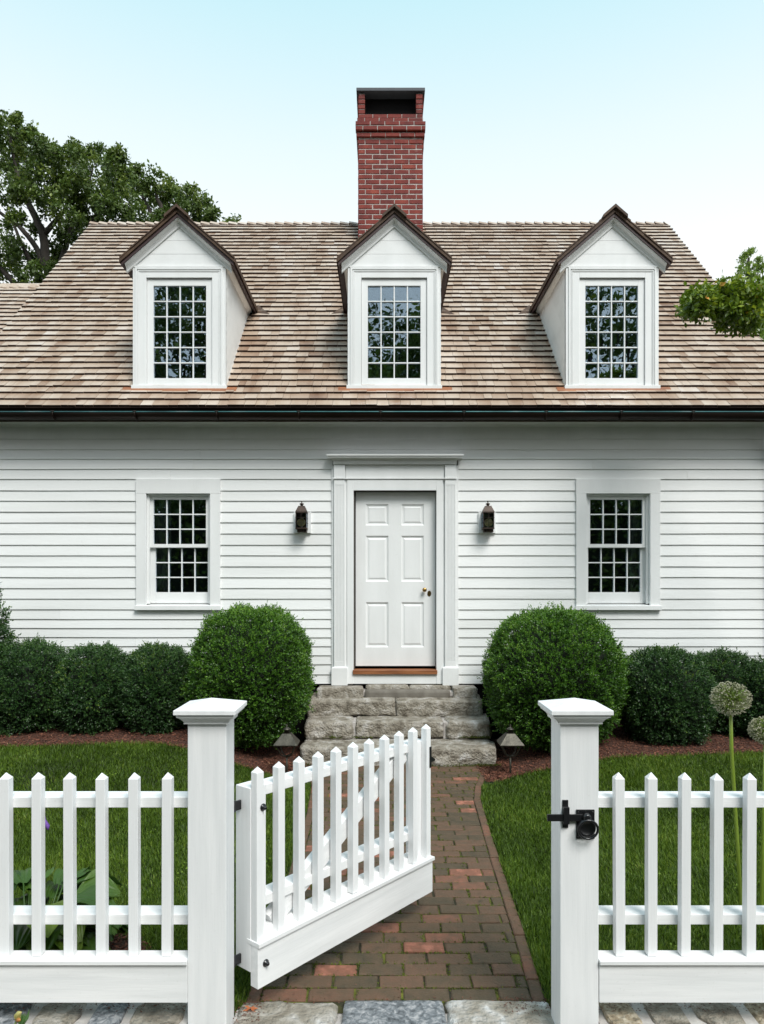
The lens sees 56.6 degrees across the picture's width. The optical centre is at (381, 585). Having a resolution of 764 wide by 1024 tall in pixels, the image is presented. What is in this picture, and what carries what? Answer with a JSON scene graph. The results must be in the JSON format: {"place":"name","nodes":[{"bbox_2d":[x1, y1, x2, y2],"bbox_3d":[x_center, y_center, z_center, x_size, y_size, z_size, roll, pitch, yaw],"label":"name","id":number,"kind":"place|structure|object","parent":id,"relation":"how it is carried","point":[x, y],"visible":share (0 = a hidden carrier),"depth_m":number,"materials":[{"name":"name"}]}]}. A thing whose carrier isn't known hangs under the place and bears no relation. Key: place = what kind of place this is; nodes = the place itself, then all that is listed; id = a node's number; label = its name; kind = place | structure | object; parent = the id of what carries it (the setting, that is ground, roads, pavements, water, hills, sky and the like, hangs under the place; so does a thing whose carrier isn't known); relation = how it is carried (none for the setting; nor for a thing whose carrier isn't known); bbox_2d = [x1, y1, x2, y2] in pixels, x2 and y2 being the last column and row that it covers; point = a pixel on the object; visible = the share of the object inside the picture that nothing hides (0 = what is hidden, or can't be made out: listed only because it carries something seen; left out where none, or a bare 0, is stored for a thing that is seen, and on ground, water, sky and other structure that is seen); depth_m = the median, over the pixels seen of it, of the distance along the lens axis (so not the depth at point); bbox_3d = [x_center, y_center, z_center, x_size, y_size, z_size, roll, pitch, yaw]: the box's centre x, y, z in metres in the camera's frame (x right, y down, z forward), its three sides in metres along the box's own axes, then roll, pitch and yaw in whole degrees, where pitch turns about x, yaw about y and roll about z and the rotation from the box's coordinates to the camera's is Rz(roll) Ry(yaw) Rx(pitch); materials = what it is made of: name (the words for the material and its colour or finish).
{"place":"outdoors","nodes":[
{"label":"outdoors","id":0,"kind":"place"},
{"bbox_2d":[0,740,762,1015],"bbox_3d":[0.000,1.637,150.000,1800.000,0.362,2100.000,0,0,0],"label":"ground","id":1,"kind":"structure","parent":0,"point":[491,782],"depth_m":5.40,"materials":[{"name":"green plant"}]},
{"bbox_2d":[14,1011,28,1023],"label":"lily plant","id":2,"kind":"object","parent":1,"relation":"on","point":[19,1018],"visible":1,"depth_m":2.51,"materials":[{"name":"green plant"}]},
{"bbox_2d":[0,109,151,282],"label":"oak tree","id":3,"kind":"object","parent":1,"relation":"on","point":[41,154],"visible":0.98,"depth_m":21.48,"materials":[{"name":"green plant"}]},
{"bbox_2d":[0,1002,187,1023],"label":"stone wall","id":4,"kind":"structure","parent":1,"relation":"on","point":[45,1013],"depth_m":2.87,"materials":[{"name":"grey stone"}]},
{"bbox_2d":[95,933,148,949],"bbox_3d":[-1.716,1.796,3.371,1.271,0.001,0.722,0,0,0],"label":"hosta bed","id":5,"kind":"object","parent":1,"relation":"on","point":[121,944],"visible":0.12,"depth_m":3.56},
{"bbox_2d":[124,159,224,222],"bbox_3d":[-7.882,-7.218,27.029,4.250,18.319,3.410,0,0,0],"label":"oak tree","id":6,"kind":"object","parent":1,"relation":"on","point":[198,203],"visible":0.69,"depth_m":26.41,"materials":[{"name":"green plant"}]},
{"bbox_2d":[173,698,246,1023],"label":"gate post","id":7,"kind":"object","parent":1,"relation":"on","point":[209,722],"visible":1,"depth_m":2.80,"materials":[{"name":"paint"}]},
{"bbox_2d":[0,772,187,1002],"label":"picket fence","id":8,"kind":"object","parent":7,"relation":"attached to","point":[71,973],"visible":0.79,"depth_m":2.82,"materials":[{"name":"paint"}]},
{"bbox_2d":[234,724,434,988],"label":"garden gate","id":9,"kind":"structure","parent":7,"relation":"attached to","point":[288,928],"depth_m":3.32,"materials":[{"name":"paint"}]},
{"bbox_2d":[222,213,241,222],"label":"treetop","id":10,"kind":"object","parent":1,"relation":"on","point":[236,220],"visible":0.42,"depth_m":40.60,"materials":[{"name":"green plant"}]},
{"bbox_2d":[0,720,762,949],"bbox_3d":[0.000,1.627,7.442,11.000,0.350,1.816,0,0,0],"label":"planting bed","id":11,"kind":"object","parent":1,"relation":"on","point":[611,744],"visible":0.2,"depth_m":7.16,"materials":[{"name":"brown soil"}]},
{"bbox_2d":[0,582,20,655],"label":"holly shrub","id":12,"kind":"object","parent":11,"relation":"on","point":[4,630],"visible":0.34,"depth_m":7.60,"materials":[{"name":"green plant"}]},
{"bbox_2d":[0,633,71,736],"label":"boxwood shrub","id":13,"kind":"object","parent":11,"relation":"on","point":[27,668],"visible":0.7,"depth_m":7.22,"materials":[{"name":"green plant"}]},
{"bbox_2d":[13,817,127,949],"bbox_3d":[-1.682,1.425,3.379,0.930,0.820,0.859,0,0,0],"label":"hosta plant","id":14,"kind":"object","parent":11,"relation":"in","point":[54,933],"visible":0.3,"depth_m":3.40,"materials":[{"name":"green plant"}]},
{"bbox_2d":[47,640,130,735],"bbox_3d":[-3.025,1.062,7.543,0.844,0.965,1.049,0,0,0],"label":"boxwood shrub","id":15,"kind":"object","parent":11,"relation":"on","point":[87,686],"visible":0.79,"depth_m":7.22,"materials":[{"name":"green plant"}]},
{"bbox_2d":[115,639,191,734],"bbox_3d":[-2.360,1.060,7.522,0.840,0.977,0.983,0,0,0],"label":"boxwood shrub","id":16,"kind":"object","parent":11,"relation":"on","point":[150,690],"visible":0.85,"depth_m":7.22,"materials":[{"name":"green plant"}]},
{"bbox_2d":[179,600,317,750],"bbox_3d":[-1.350,0.935,7.400,1.426,1.555,1.385,0,0,0],"label":"boxwood shrub","id":17,"kind":"object","parent":11,"relation":"on","point":[260,662],"visible":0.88,"depth_m":7.01,"materials":[{"name":"green plant"}]},
{"bbox_2d":[273,724,299,772],"bbox_3d":[-0.903,1.589,6.730,0.224,0.544,0.224,0,0,0],"label":"path lamp","id":18,"kind":"object","parent":11,"relation":"on","point":[287,738],"visible":0.98,"depth_m":6.67,"materials":[{"name":"grey metal"}]},
{"bbox_2d":[497,724,523,772],"bbox_3d":[1.217,1.585,6.730,0.224,0.537,0.224,0,0,0],"label":"path lamp","id":19,"kind":"object","parent":11,"relation":"on","point":[510,738],"visible":0.98,"depth_m":6.67,"materials":[{"name":"grey metal"}]},
{"bbox_2d":[477,601,634,752],"bbox_3d":[1.780,0.950,7.384,1.560,1.578,1.424,0,0,0],"label":"boxwood shrub","id":20,"kind":"object","parent":11,"relation":"on","point":[553,652],"visible":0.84,"depth_m":6.97,"materials":[{"name":"green plant"}]},
{"bbox_2d":[613,643,719,746],"bbox_3d":[2.947,1.111,7.404,1.064,1.045,1.156,0,0,0],"label":"boxwood shrub","id":21,"kind":"object","parent":11,"relation":"on","point":[669,692],"visible":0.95,"depth_m":7.04,"materials":[{"name":"green plant"}]},
{"bbox_2d":[695,645,760,737],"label":"boxwood shrub","id":22,"kind":"object","parent":11,"relation":"on","point":[723,669],"visible":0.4,"depth_m":7.43,"materials":[{"name":"green plant"}]},
{"bbox_2d":[737,653,763,738],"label":"boxwood shrub","id":23,"kind":"object","parent":11,"relation":"on","point":[758,697],"visible":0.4,"depth_m":7.27,"materials":[{"name":"green plant"}]},
{"bbox_2d":[0,88,763,740],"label":"house","id":24,"kind":"structure","parent":1,"relation":"on","point":[392,390],"depth_m":8.15,"materials":[{"name":"paint"}]},
{"bbox_2d":[134,479,220,609],"bbox_3d":[-2.333,-0.467,8.257,0.986,1.497,0.318,0,0,0],"label":"window","id":25,"kind":"structure","parent":24,"relation":"in","point":[154,497],"depth_m":8.16,"materials":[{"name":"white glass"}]},
{"bbox_2d":[294,501,310,532],"bbox_3d":[-0.911,-0.778,8.073,0.196,0.360,0.171,0,0,0],"label":"wall lantern","id":26,"kind":"object","parent":24,"relation":"attached to","point":[302,519],"depth_m":8.04,"materials":[{"name":"brown metal"}]},
{"bbox_2d":[356,492,434,665],"bbox_3d":[0.156,-0.073,8.211,0.921,2.012,0.108,0,0,0],"label":"door","id":27,"kind":"structure","parent":24,"relation":"in","point":[395,531],"depth_m":8.22,"materials":[{"name":"white wood"}]},
{"bbox_2d":[478,501,495,532],"bbox_3d":[1.201,-0.778,8.073,0.196,0.360,0.171,0,0,0],"label":"wall lantern","id":28,"kind":"object","parent":24,"relation":"attached to","point":[487,519],"depth_m":8.05,"materials":[{"name":"brown metal"}]},
{"bbox_2d":[575,479,661,609],"bbox_3d":[2.704,-0.467,8.257,0.986,1.497,0.318,0,0,0],"label":"window","id":29,"kind":"structure","parent":24,"relation":"in","point":[642,496],"depth_m":8.16,"materials":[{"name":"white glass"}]},
{"bbox_2d":[233,1000,553,1023],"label":"stone threshold","id":30,"kind":"object","parent":1,"relation":"on","point":[418,1012],"visible":0.99,"depth_m":2.97,"materials":[{"name":"grey stone"}]},
{"bbox_2d":[243,1004,257,1011],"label":"fallen leaf","id":31,"kind":"object","parent":30,"relation":"on","point":[253,1008],"visible":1,"depth_m":2.98,"materials":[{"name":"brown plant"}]},
{"bbox_2d":[246,765,545,1012],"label":"brick path","id":32,"kind":"structure","parent":1,"relation":"on","point":[465,827],"depth_m":3.65,"materials":[{"name":"brown brick"}]},
{"bbox_2d":[1,767,762,1022],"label":"leaf litter","id":33,"kind":"object","parent":32,"relation":"on","point":[545,999],"visible":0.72,"depth_m":2.95,"materials":[{"name":"brown plant"}]},
{"bbox_2d":[260,766,526,1002],"bbox_3d":[0.102,1.800,5.116,1.668,0.019,4.122,0,0,0],"label":"path moss","id":34,"kind":"object","parent":32,"relation":"on","point":[423,953],"visible":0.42,"depth_m":3.58,"materials":[{"name":"green plant"}]},
{"bbox_2d":[291,684,502,766],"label":"stone steps","id":35,"kind":"structure","parent":1,"relation":"on","point":[454,718],"depth_m":7.52,"materials":[{"name":"grey stone"}]},
{"bbox_2d":[47,750,757,948],"bbox_3d":[0.227,1.650,4.907,6.395,0.294,3.334,0,0,0],"label":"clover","id":36,"kind":"object","parent":1,"relation":"on","point":[272,854],"visible":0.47,"depth_m":5.04,"materials":[{"name":"green plant"}]},
{"bbox_2d":[538,698,613,1023],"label":"gate post","id":37,"kind":"object","parent":1,"relation":"on","point":[572,817],"visible":1,"depth_m":2.80,"materials":[{"name":"paint"}]},
{"bbox_2d":[598,772,763,1002],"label":"picket fence","id":38,"kind":"object","parent":37,"relation":"attached to","point":[685,973],"visible":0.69,"depth_m":2.82,"materials":[{"name":"paint"}]},
{"bbox_2d":[598,1001,763,1023],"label":"stone paving","id":39,"kind":"structure","parent":1,"relation":"on","point":[663,1014],"depth_m":2.87,"materials":[{"name":"grey stone"}]},
{"bbox_2d":[674,269,763,338],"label":"dogwood tree","id":40,"kind":"object","parent":1,"relation":"on","point":[736,302],"visible":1,"depth_m":6.40,"materials":[{"name":"green plant"}]},
{"bbox_2d":[709,681,752,904],"bbox_3d":[1.623,1.123,3.302,0.192,1.357,0.183,0,0,35],"label":"allium flower","id":41,"kind":"object","parent":1,"relation":"on","point":[729,698],"visible":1,"depth_m":3.29,"materials":[{"name":"green plant"}]},
{"bbox_2d":[716,247,763,283],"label":"maple tree","id":42,"kind":"object","parent":1,"relation":"on","point":[746,268],"visible":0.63,"depth_m":23.54,"materials":[{"name":"green plant"}]},
{"bbox_2d":[747,716,763,949],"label":"allium flower","id":43,"kind":"object","parent":1,"relation":"on","point":[758,729],"visible":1,"depth_m":3.40,"materials":[{"name":"green plant"}]},
{"bbox_2d":[757,318,763,341],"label":"hedge tree","id":44,"kind":"object","parent":1,"relation":"on","point":[760,333],"visible":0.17,"depth_m":13.19,"materials":[{"name":"green plant"}]},
{"bbox_2d":[0,0,763,282],"label":"sky","id":45,"kind":"structure","parent":0,"point":[534,110],"materials":[{"name":"blue"}]}
]}

